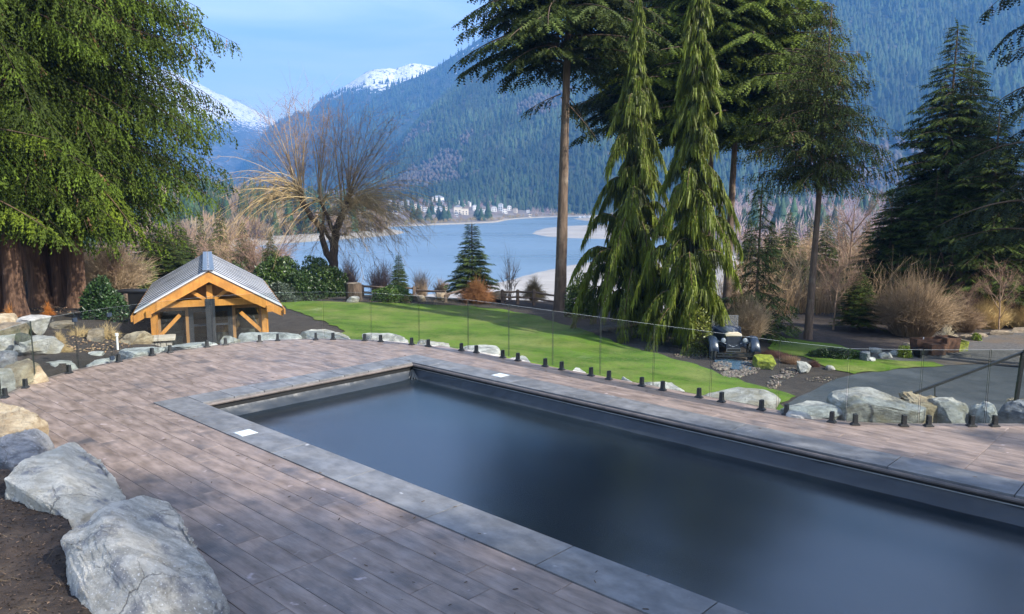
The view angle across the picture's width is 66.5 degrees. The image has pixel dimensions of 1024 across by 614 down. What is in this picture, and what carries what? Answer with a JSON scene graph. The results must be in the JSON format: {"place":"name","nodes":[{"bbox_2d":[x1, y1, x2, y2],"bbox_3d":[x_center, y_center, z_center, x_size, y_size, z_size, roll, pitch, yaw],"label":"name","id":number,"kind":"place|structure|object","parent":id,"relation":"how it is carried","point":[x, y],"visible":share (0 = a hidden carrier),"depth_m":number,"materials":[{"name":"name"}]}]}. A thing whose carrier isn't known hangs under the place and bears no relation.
{"place":"outdoors","nodes":[
{"label":"outdoors","id":0,"kind":"place"},
{"bbox_2d":[0,469,91,613],"bbox_3d":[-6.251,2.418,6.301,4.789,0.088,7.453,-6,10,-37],"label":"mulch bed","id":1,"kind":"object","parent":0,"point":[30,526],"visible":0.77,"depth_m":7.10,"materials":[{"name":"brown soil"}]},
{"bbox_2d":[0,402,48,436],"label":"boulder","id":2,"kind":"object","parent":1,"relation":"on","point":[14,418],"visible":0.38,"depth_m":11.45,"materials":[{"name":"beige stone"}]},
{"bbox_2d":[0,428,54,471],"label":"boulder","id":3,"kind":"object","parent":1,"relation":"on","point":[16,448],"visible":0.45,"depth_m":10.09,"materials":[{"name":"stone"}]},
{"bbox_2d":[4,442,125,528],"bbox_3d":[-4.994,2.202,8.928,2.007,0.895,1.212,5,9,33],"label":"boulder","id":4,"kind":"object","parent":1,"relation":"on","point":[75,484],"visible":0.55,"depth_m":8.59,"materials":[{"name":"stone"}]},
{"bbox_2d":[114,62,273,185],"bbox_3d":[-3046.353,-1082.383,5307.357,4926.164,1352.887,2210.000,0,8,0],"label":"distant snow peak","id":5,"kind":"structure","parent":0,"point":[245,122],"depth_m":5164.52,"materials":[{"name":"snow"}]},
{"bbox_2d":[86,213,403,252],"bbox_3d":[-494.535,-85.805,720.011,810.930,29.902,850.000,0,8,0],"label":"headland shore","id":6,"kind":"structure","parent":0,"point":[307,238],"depth_m":538.38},
{"bbox_2d":[83,172,377,252],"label":"headland conifers","id":7,"kind":"object","parent":6,"relation":"on","point":[197,206],"visible":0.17,"depth_m":572.86,"materials":[{"name":"plant"}]},
{"bbox_2d":[95,181,391,253],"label":"headland broadleaf woods","id":8,"kind":"object","parent":6,"relation":"on","point":[206,223],"visible":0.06,"depth_m":509.13,"materials":[{"name":"plant"}]},
{"bbox_2d":[95,0,508,121],"label":"sky","id":9,"kind":"structure","parent":0,"point":[351,38],"materials":[{"name":"blue"}]},
{"bbox_2d":[234,63,435,190],"bbox_3d":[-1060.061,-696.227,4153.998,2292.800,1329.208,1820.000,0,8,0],"label":"snow capped mountain","id":10,"kind":"structure","parent":0,"point":[408,71],"depth_m":4316.95,"materials":[{"name":"snow"}]},
{"bbox_2d":[233,77,407,187],"bbox_3d":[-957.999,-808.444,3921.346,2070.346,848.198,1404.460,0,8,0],"label":"ridge forest","id":11,"kind":"object","parent":10,"relation":"on","point":[248,165],"visible":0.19,"depth_m":4175.35,"materials":[{"name":"blue plant"}]},
{"bbox_2d":[87,216,670,294],"bbox_3d":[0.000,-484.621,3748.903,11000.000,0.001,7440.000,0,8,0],"label":"lake","id":12,"kind":"structure","parent":0,"point":[534,253],"depth_m":434.40,"materials":[{"name":"blue liquid"}]},
{"bbox_2d":[533,225,673,238],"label":"sandbar","id":13,"kind":"structure","parent":12,"relation":"in","point":[578,231],"depth_m":648.06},
{"bbox_2d":[304,0,553,190],"bbox_3d":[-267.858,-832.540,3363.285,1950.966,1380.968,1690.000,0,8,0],"label":"mountain","id":14,"kind":"structure","parent":0,"point":[415,115],"depth_m":3439.42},
{"bbox_2d":[301,31,503,190],"bbox_3d":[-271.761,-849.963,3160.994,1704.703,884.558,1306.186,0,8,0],"label":"ridge forest","id":15,"kind":"object","parent":14,"relation":"on","point":[409,92],"visible":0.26,"depth_m":3436.73,"materials":[{"name":"plant"}]},
{"bbox_2d":[0,338,1023,613],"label":"pool deck","id":16,"kind":"structure","parent":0,"point":[266,544],"depth_m":10.13,"materials":[{"name":"brown stone"}]},
{"bbox_2d":[118,347,164,359],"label":"boulder","id":17,"kind":"object","parent":16,"relation":"on","point":[128,353],"visible":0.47,"depth_m":18.18,"materials":[{"name":"stone"}]},
{"bbox_2d":[60,495,229,613],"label":"boulder","id":18,"kind":"object","parent":16,"relation":"on","point":[141,554],"visible":0.96,"depth_m":6.58,"materials":[{"name":"stone"}]},
{"bbox_2d":[238,332,301,341],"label":"boulder","id":19,"kind":"object","parent":16,"relation":"on","point":[247,337],"visible":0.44,"depth_m":20.33,"materials":[{"name":"stone"}]},
{"bbox_2d":[300,329,349,338],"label":"boulder","id":20,"kind":"object","parent":16,"relation":"on","point":[321,333],"visible":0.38,"depth_m":20.54,"materials":[{"name":"grey stone"}]},
{"bbox_2d":[0,292,1000,426],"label":"glass pool fence","id":21,"kind":"object","parent":16,"relation":"on","point":[761,407],"visible":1,"depth_m":15.18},
{"bbox_2d":[154,354,1023,613],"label":"swimming pool","id":22,"kind":"structure","parent":16,"relation":"in","point":[687,512],"depth_m":10.28,"materials":[{"name":"stone"}]},
{"bbox_2d":[18,281,1017,406],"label":"garden soil","id":23,"kind":"structure","parent":0,"point":[862,338],"depth_m":33.71,"materials":[{"name":"soil"}]},
{"bbox_2d":[0,368,15,393],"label":"boulder","id":24,"kind":"object","parent":23,"relation":"on","point":[7,380],"visible":0.36,"depth_m":15.04,"materials":[{"name":"grey stone"}]},
{"bbox_2d":[0,322,29,335],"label":"boulder","id":25,"kind":"object","parent":23,"relation":"on","point":[22,328],"visible":0.57,"depth_m":19.15,"materials":[{"name":"brown stone"}]},
{"bbox_2d":[4,358,48,387],"bbox_3d":[-9.642,1.594,15.570,0.913,1.146,0.987,0,8,0],"label":"boulder","id":26,"kind":"object","parent":23,"relation":"on","point":[21,369],"visible":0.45,"depth_m":15.26,"materials":[{"name":"beige stone"}]},
{"bbox_2d":[16,315,50,335],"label":"boulder","id":27,"kind":"object","parent":23,"relation":"on","point":[39,326],"visible":0.65,"depth_m":19.85,"materials":[{"name":"grey stone"}]},
{"bbox_2d":[13,335,63,355],"bbox_3d":[-10.852,0.976,17.848,0.887,0.607,1.020,4,9,28],"label":"boulder","id":28,"kind":"object","parent":23,"relation":"on","point":[43,344],"visible":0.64,"depth_m":17.56,"materials":[{"name":"grey stone"}]},
{"bbox_2d":[0,0,193,316],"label":"cedar tree","id":29,"kind":"object","parent":23,"relation":"on","point":[12,285],"visible":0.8,"depth_m":25.39,"materials":[{"name":"green plant"}]},
{"bbox_2d":[78,275,130,323],"bbox_3d":[-14.010,0.159,26.787,1.725,2.602,1.418,0,8,0],"label":"camellia shrub","id":30,"kind":"object","parent":23,"relation":"on","point":[97,296],"visible":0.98,"depth_m":26.38,"materials":[{"name":"green plant"}]},
{"bbox_2d":[0,0,242,307],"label":"cedar tree","id":31,"kind":"object","parent":23,"relation":"on","point":[55,278],"visible":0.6,"depth_m":28.31,"materials":[{"name":"green plant"}]},
{"bbox_2d":[84,238,161,289],"bbox_3d":[-17.485,-2.045,33.946,4.236,3.387,4.619,0,8,0],"label":"bare shrub","id":32,"kind":"object","parent":23,"relation":"on","point":[133,277],"visible":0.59,"depth_m":33.66,"materials":[{"name":"plant"}]},
{"bbox_2d":[117,289,153,313],"bbox_3d":[-14.991,-0.204,31.260,1.580,0.960,0.980,0,8,0],"label":"compost box","id":33,"kind":"object","parent":23,"relation":"on","point":[135,296],"visible":0.28,"depth_m":30.79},
{"bbox_2d":[119,331,153,344],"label":"boulder","id":34,"kind":"object","parent":23,"relation":"on","point":[140,337],"visible":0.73,"depth_m":21.05,"materials":[{"name":"beige stone"}]},
{"bbox_2d":[130,227,192,278],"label":"spruce tree","id":35,"kind":"object","parent":23,"relation":"on","point":[166,264],"visible":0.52,"depth_m":47.37,"materials":[{"name":"plant"}]},
{"bbox_2d":[130,251,285,344],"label":"garden shed","id":36,"kind":"structure","parent":23,"relation":"on","point":[233,312],"depth_m":24.67,"materials":[{"name":"brown wood"}]},
{"bbox_2d":[211,197,232,259],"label":"spruce tree","id":37,"kind":"object","parent":23,"relation":"on","point":[221,237],"visible":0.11,"depth_m":84.46,"materials":[{"name":"plant"}]},
{"bbox_2d":[215,221,299,269],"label":"bare shrub","id":38,"kind":"object","parent":23,"relation":"on","point":[243,254],"visible":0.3,"depth_m":68.29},
{"bbox_2d":[228,223,304,272],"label":"bare shrub","id":39,"kind":"object","parent":23,"relation":"on","point":[259,254],"visible":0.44,"depth_m":67.42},
{"bbox_2d":[252,255,301,292],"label":"rhododendron","id":40,"kind":"object","parent":23,"relation":"on","point":[280,272],"visible":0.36,"depth_m":44.76,"materials":[{"name":"green plant"}]},
{"bbox_2d":[268,280,302,301],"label":"rhododendron","id":41,"kind":"object","parent":23,"relation":"on","point":[279,289],"visible":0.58,"depth_m":42.93,"materials":[{"name":"green plant"}]},
{"bbox_2d":[281,269,328,300],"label":"rhododendron","id":42,"kind":"object","parent":23,"relation":"on","point":[311,287],"visible":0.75,"depth_m":43.73,"materials":[{"name":"green plant"}]},
{"bbox_2d":[300,255,348,293],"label":"rhododendron","id":43,"kind":"object","parent":23,"relation":"on","point":[326,272],"visible":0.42,"depth_m":46.20,"materials":[{"name":"green plant"}]},
{"bbox_2d":[196,63,453,281],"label":"willow tree","id":44,"kind":"object","parent":23,"relation":"on","point":[367,200],"visible":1,"depth_m":47.38,"materials":[{"name":"brown plant"}]},
{"bbox_2d":[321,277,346,296],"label":"rhododendron","id":45,"kind":"object","parent":23,"relation":"on","point":[340,287],"visible":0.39,"depth_m":45.68,"materials":[{"name":"green plant"}]},
{"bbox_2d":[363,259,393,294],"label":"bare shrub","id":46,"kind":"object","parent":23,"relation":"on","point":[382,280],"visible":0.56,"depth_m":49.97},
{"bbox_2d":[362,333,408,342],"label":"boulder","id":47,"kind":"object","parent":23,"relation":"on","point":[391,337],"visible":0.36,"depth_m":20.23,"materials":[{"name":"stone"}]},
{"bbox_2d":[370,283,412,302],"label":"shrub","id":48,"kind":"object","parent":23,"relation":"on","point":[390,294],"visible":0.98,"depth_m":43.39,"materials":[{"name":"green plant"}]},
{"bbox_2d":[390,253,408,291],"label":"spruce tree","id":49,"kind":"object","parent":23,"relation":"on","point":[396,274],"visible":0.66,"depth_m":46.02,"materials":[{"name":"plant"}]},
{"bbox_2d":[362,284,553,304],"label":"rail fence","id":50,"kind":"object","parent":23,"relation":"on","point":[534,292],"visible":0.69,"depth_m":44.56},
{"bbox_2d":[444,221,500,295],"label":"spruce tree","id":51,"kind":"object","parent":23,"relation":"on","point":[469,269],"visible":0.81,"depth_m":45.20,"materials":[{"name":"plant"}]},
{"bbox_2d":[451,273,500,304],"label":"bare shrub","id":52,"kind":"object","parent":23,"relation":"on","point":[477,295],"visible":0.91,"depth_m":43.96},
{"bbox_2d":[500,248,520,299],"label":"bare sapling","id":53,"kind":"object","parent":23,"relation":"on","point":[507,277],"visible":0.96,"depth_m":47.11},
{"bbox_2d":[515,273,550,301],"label":"bare shrub","id":54,"kind":"object","parent":23,"relation":"on","point":[534,285],"visible":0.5,"depth_m":46.63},
{"bbox_2d":[281,301,794,409],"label":"lawn","id":55,"kind":"structure","parent":23,"relation":"on","point":[530,337],"depth_m":33.48,"materials":[{"name":"green plant"}]},
{"bbox_2d":[447,0,675,311],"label":"fir tree","id":56,"kind":"object","parent":23,"relation":"on","point":[530,26],"visible":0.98,"depth_m":40.25,"materials":[{"name":"green plant"}]},
{"bbox_2d":[563,270,597,318],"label":"spruce tree","id":57,"kind":"object","parent":23,"relation":"on","point":[572,292],"visible":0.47,"depth_m":40.01,"materials":[{"name":"green plant"}]},
{"bbox_2d":[566,0,675,343],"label":"weeping cypress","id":58,"kind":"object","parent":23,"relation":"on","point":[618,260],"visible":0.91,"depth_m":34.85,"materials":[{"name":"plant"}]},
{"bbox_2d":[558,0,688,293],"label":"fir tree","id":59,"kind":"object","parent":23,"relation":"on","point":[599,108],"visible":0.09,"depth_m":48.24,"materials":[{"name":"green plant"}]},
{"bbox_2d":[630,0,744,356],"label":"weeping cypress","id":60,"kind":"object","parent":23,"relation":"on","point":[692,254],"visible":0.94,"depth_m":31.66,"materials":[{"name":"plant"}]},
{"bbox_2d":[688,305,712,356],"bbox_3d":[7.597,1.567,31.544,1.212,3.347,1.086,0,8,0],"label":"shrub","id":61,"kind":"object","parent":23,"relation":"on","point":[699,346],"visible":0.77,"depth_m":31.20,"materials":[{"name":"green plant"}]},
{"bbox_2d":[590,0,840,238],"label":"fir tree","id":62,"kind":"object","parent":23,"relation":"on","point":[730,35],"visible":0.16,"depth_m":42.28,"materials":[{"name":"green plant"}]},
{"bbox_2d":[704,315,760,359],"bbox_3d":[8.715,1.108,32.173,1.966,1.622,3.958,0,8,2],"label":"vintage car","id":63,"kind":"object","parent":23,"relation":"on","point":[733,342],"visible":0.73,"depth_m":30.54,"materials":[{"name":"blue paint"}]},
{"bbox_2d":[611,0,868,308],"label":"fir tree","id":64,"kind":"object","parent":23,"relation":"on","point":[759,22],"visible":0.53,"depth_m":41.13,"materials":[{"name":"green plant"}]},
{"bbox_2d":[704,387,780,408],"bbox_3d":[4.038,2.031,14.356,1.632,1.021,0.955,0,8,0],"label":"boulder","id":65,"kind":"object","parent":23,"relation":"on","point":[752,396],"visible":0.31,"depth_m":14.10,"materials":[{"name":"grey stone"}]},
{"bbox_2d":[734,218,761,283],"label":"spruce tree","id":66,"kind":"object","parent":23,"relation":"on","point":[748,227],"visible":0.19,"depth_m":83.64,"materials":[{"name":"plant"}]},
{"bbox_2d":[724,286,778,340],"bbox_3d":[10.320,0.285,33.820,2.929,3.130,2.942,6,10,39],"label":"bare shrub","id":67,"kind":"object","parent":23,"relation":"on","point":[752,321],"visible":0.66,"depth_m":33.55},
{"bbox_2d":[711,359,798,383],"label":"pebbles","id":68,"kind":"object","parent":23,"relation":"on","point":[717,365],"visible":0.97,"depth_m":28.59,"materials":[{"name":"stone"}]},
{"bbox_2d":[721,175,801,344],"bbox_3d":[11.369,-2.218,35.956,5.004,7.841,4.983,0,8,0],"label":"spruce tree","id":69,"kind":"object","parent":23,"relation":"on","point":[779,326],"visible":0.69,"depth_m":35.71,"materials":[{"name":"plant"}]},
{"bbox_2d":[752,354,775,369],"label":"boulder","id":70,"kind":"object","parent":23,"relation":"on","point":[763,361],"visible":0.96,"depth_m":29.21,"materials":[{"name":"stone"}]},
{"bbox_2d":[756,219,789,302],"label":"spruce tree","id":71,"kind":"object","parent":23,"relation":"on","point":[773,246],"visible":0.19,"depth_m":69.63,"materials":[{"name":"plant"}]},
{"bbox_2d":[772,209,805,289],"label":"spruce tree","id":72,"kind":"object","parent":23,"relation":"on","point":[791,238],"visible":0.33,"depth_m":77.51,"materials":[{"name":"plant"}]},
{"bbox_2d":[779,239,827,312],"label":"bare tree","id":73,"kind":"object","parent":23,"relation":"on","point":[793,264],"visible":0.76,"depth_m":46.29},
{"bbox_2d":[779,401,841,419],"bbox_3d":[5.194,2.159,13.267,1.095,1.047,1.270,7,10,42],"label":"boulder","id":74,"kind":"object","parent":23,"relation":"on","point":[807,409],"visible":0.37,"depth_m":12.93,"materials":[{"name":"stone"}]},
{"bbox_2d":[732,2,908,339],"bbox_3d":[13.953,-6.133,35.587,7.384,15.676,7.558,0,8,0],"label":"cedar tree","id":75,"kind":"object","parent":23,"relation":"on","point":[825,155],"visible":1,"depth_m":34.61,"materials":[{"name":"plant"}]},
{"bbox_2d":[810,215,842,290],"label":"spruce tree","id":76,"kind":"object","parent":23,"relation":"on","point":[829,251],"visible":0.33,"depth_m":65.56,"materials":[{"name":"plant"}]},
{"bbox_2d":[806,347,859,359],"bbox_3d":[13.297,2.093,32.107,2.373,0.966,1.236,0,8,0],"label":"juniper","id":77,"kind":"object","parent":23,"relation":"on","point":[833,353],"visible":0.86,"depth_m":31.78,"materials":[{"name":"green plant"}]},
{"bbox_2d":[716,244,959,320],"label":"thicket","id":78,"kind":"object","parent":23,"relation":"on","point":[820,304],"visible":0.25,"depth_m":45.83,"materials":[{"name":"plant"}]},
{"bbox_2d":[808,235,872,329],"bbox_3d":[16.456,-1.300,39.268,3.397,5.259,3.149,0,8,0],"label":"bare tree","id":79,"kind":"object","parent":23,"relation":"on","point":[839,271],"visible":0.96,"depth_m":39.16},
{"bbox_2d":[808,183,890,273],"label":"bare tree","id":80,"kind":"object","parent":23,"relation":"on","point":[851,229],"visible":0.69,"depth_m":59.15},
{"bbox_2d":[767,337,944,373],"bbox_3d":[13.380,1.911,33.171,5.397,0.227,7.288,-4,9,-25],"label":"grass strip","id":81,"kind":"object","parent":23,"relation":"on","point":[798,347],"depth_m":31.38,"materials":[{"name":"plant"}]},
{"bbox_2d":[828,270,886,332],"bbox_3d":[17.528,-0.271,39.342,2.866,3.189,2.759,-7,10,-40],"label":"spruce tree","id":82,"kind":"object","parent":23,"relation":"on","point":[857,310],"visible":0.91,"depth_m":39.01,"materials":[{"name":"plant"}]},
{"bbox_2d":[826,387,926,422],"bbox_3d":[6.104,2.057,13.284,1.464,1.228,1.220,0,8,0],"label":"boulder","id":83,"kind":"object","parent":23,"relation":"on","point":[869,404],"visible":0.53,"depth_m":12.80,"materials":[{"name":"grey stone"}]},
{"bbox_2d":[837,193,922,305],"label":"spruce tree","id":84,"kind":"object","parent":23,"relation":"on","point":[882,258],"visible":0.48,"depth_m":44.56,"materials":[{"name":"plant"}]},
{"bbox_2d":[865,157,949,300],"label":"spruce tree","id":85,"kind":"object","parent":23,"relation":"on","point":[905,202],"visible":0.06,"depth_m":45.40,"materials":[{"name":"plant"}]},
{"bbox_2d":[852,252,984,337],"bbox_3d":[19.634,-0.636,37.855,5.922,4.418,5.583,-4,9,-27],"label":"bare shrub","id":86,"kind":"object","parent":23,"relation":"on","point":[912,313],"visible":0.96,"depth_m":37.19,"materials":[{"name":"plant"}]},
{"bbox_2d":[899,391,937,422],"bbox_3d":[6.995,2.080,13.361,0.664,1.195,0.882,0,8,0],"label":"boulder","id":87,"kind":"object","parent":23,"relation":"on","point":[913,398],"visible":0.35,"depth_m":13.14,"materials":[{"name":"beige stone"}]},
{"bbox_2d":[873,170,983,309],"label":"spruce tree","id":88,"kind":"object","parent":23,"relation":"on","point":[922,223],"visible":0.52,"depth_m":42.34,"materials":[{"name":"plant"}]},
{"bbox_2d":[859,18,1021,308],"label":"spruce tree","id":89,"kind":"object","parent":23,"relation":"on","point":[933,159],"visible":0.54,"depth_m":43.48,"materials":[{"name":"plant"}]},
{"bbox_2d":[871,330,1023,366],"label":"gravel yard","id":90,"kind":"structure","parent":23,"relation":"on","point":[1001,346],"depth_m":33.66,"materials":[{"name":"gravel"}]},
{"bbox_2d":[911,351,970,358],"bbox_3d":[18.010,1.991,33.022,2.300,0.138,1.100,-1,8,-9],"label":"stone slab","id":91,"kind":"object","parent":90,"relation":"on","point":[956,354],"visible":0.54,"depth_m":32.56,"materials":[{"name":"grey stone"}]},
{"bbox_2d":[935,335,960,352],"bbox_3d":[18.587,1.571,33.283,0.660,0.620,0.750,-1,8,-9],"label":"planter","id":92,"kind":"object","parent":91,"relation":"on","point":[953,343],"visible":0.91,"depth_m":32.95,"materials":[{"name":"stone"}]},
{"bbox_2d":[927,397,968,423],"bbox_3d":[7.321,2.121,13.165,0.794,1.172,0.899,0,8,0],"label":"boulder","id":93,"kind":"object","parent":23,"relation":"on","point":[951,410],"visible":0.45,"depth_m":12.95,"materials":[{"name":"grey stone"}]},
{"bbox_2d":[880,54,1023,263],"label":"spruce tree","id":94,"kind":"object","parent":23,"relation":"on","point":[977,65],"visible":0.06,"depth_m":45.29,"materials":[{"name":"plant"}]},
{"bbox_2d":[943,295,995,332],"bbox_3d":[22.498,0.229,38.907,2.866,2.326,3.265,0,8,0],"label":"bare shrub","id":95,"kind":"object","parent":23,"relation":"on","point":[967,326],"visible":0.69,"depth_m":38.56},
{"bbox_2d":[923,103,1023,305],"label":"spruce tree","id":96,"kind":"object","parent":23,"relation":"on","point":[985,253],"visible":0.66,"depth_m":40.41,"materials":[{"name":"plant"}]},
{"bbox_2d":[925,240,1023,326],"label":"dark brush","id":97,"kind":"object","parent":23,"relation":"on","point":[1014,307],"visible":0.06,"depth_m":41.10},
{"bbox_2d":[926,0,1023,252],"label":"fir tree","id":98,"kind":"object","parent":23,"relation":"on","point":[985,216],"visible":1,"depth_m":30.57,"materials":[{"name":"green plant"}]},
{"bbox_2d":[969,401,997,423],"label":"boulder","id":99,"kind":"object","parent":23,"relation":"on","point":[977,411],"visible":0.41,"depth_m":12.83,"materials":[{"name":"stone"}]},
{"bbox_2d":[966,292,1019,328],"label":"ornamental grass","id":100,"kind":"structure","parent":23,"relation":"on","point":[986,304],"depth_m":39.85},
{"bbox_2d":[972,257,1022,329],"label":"bare tree","id":101,"kind":"object","parent":23,"relation":"on","point":[1002,290],"visible":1,"depth_m":38.24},
{"bbox_2d":[997,399,1023,423],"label":"boulder","id":102,"kind":"object","parent":23,"relation":"on","point":[1010,412],"visible":0.37,"depth_m":13.23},
{"bbox_2d":[324,191,886,258],"bbox_3d":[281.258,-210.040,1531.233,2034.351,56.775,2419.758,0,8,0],"label":"shore","id":103,"kind":"structure","parent":0,"point":[509,213],"depth_m":1026.91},
{"bbox_2d":[403,212,611,223],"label":"shore shrubs","id":104,"kind":"object","parent":103,"relation":"on","point":[460,218],"visible":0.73,"depth_m":956.23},
{"bbox_2d":[342,188,1021,243],"bbox_3d":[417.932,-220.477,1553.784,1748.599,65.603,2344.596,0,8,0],"label":"bare woods","id":105,"kind":"object","parent":103,"relation":"on","point":[799,228],"visible":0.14,"depth_m":646.94,"materials":[{"name":"plant"}]},
{"bbox_2d":[355,181,1023,232],"bbox_3d":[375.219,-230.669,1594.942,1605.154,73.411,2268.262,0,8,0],"label":"conifers","id":106,"kind":"object","parent":103,"relation":"on","point":[781,204],"visible":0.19,"depth_m":778.74,"materials":[{"name":"green plant"}]},
{"bbox_2d":[426,254,854,307],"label":"beach","id":107,"kind":"structure","parent":0,"point":[546,278],"depth_m":255.30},
{"bbox_2d":[366,0,1023,214],"bbox_3d":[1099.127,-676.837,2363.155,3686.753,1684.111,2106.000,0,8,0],"label":"mountain","id":108,"kind":"structure","parent":0,"point":[873,8],"depth_m":1753.11,"materials":[{"name":"plant"}]},
{"bbox_2d":[351,0,1023,214],"bbox_3d":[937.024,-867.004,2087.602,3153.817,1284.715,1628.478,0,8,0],"label":"mountain forest","id":109,"kind":"object","parent":108,"relation":"on","point":[910,58],"visible":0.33,"depth_m":1741.89,"materials":[{"name":"plant"}]},
{"bbox_2d":[788,364,1023,411],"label":"driveway","id":110,"kind":"structure","parent":0,"point":[969,390],"depth_m":27.62,"materials":[{"name":"asphalt"}]},
{"bbox_2d":[898,349,1023,400],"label":"handrail","id":111,"kind":"object","parent":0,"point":[1019,378],"visible":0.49,"depth_m":13.61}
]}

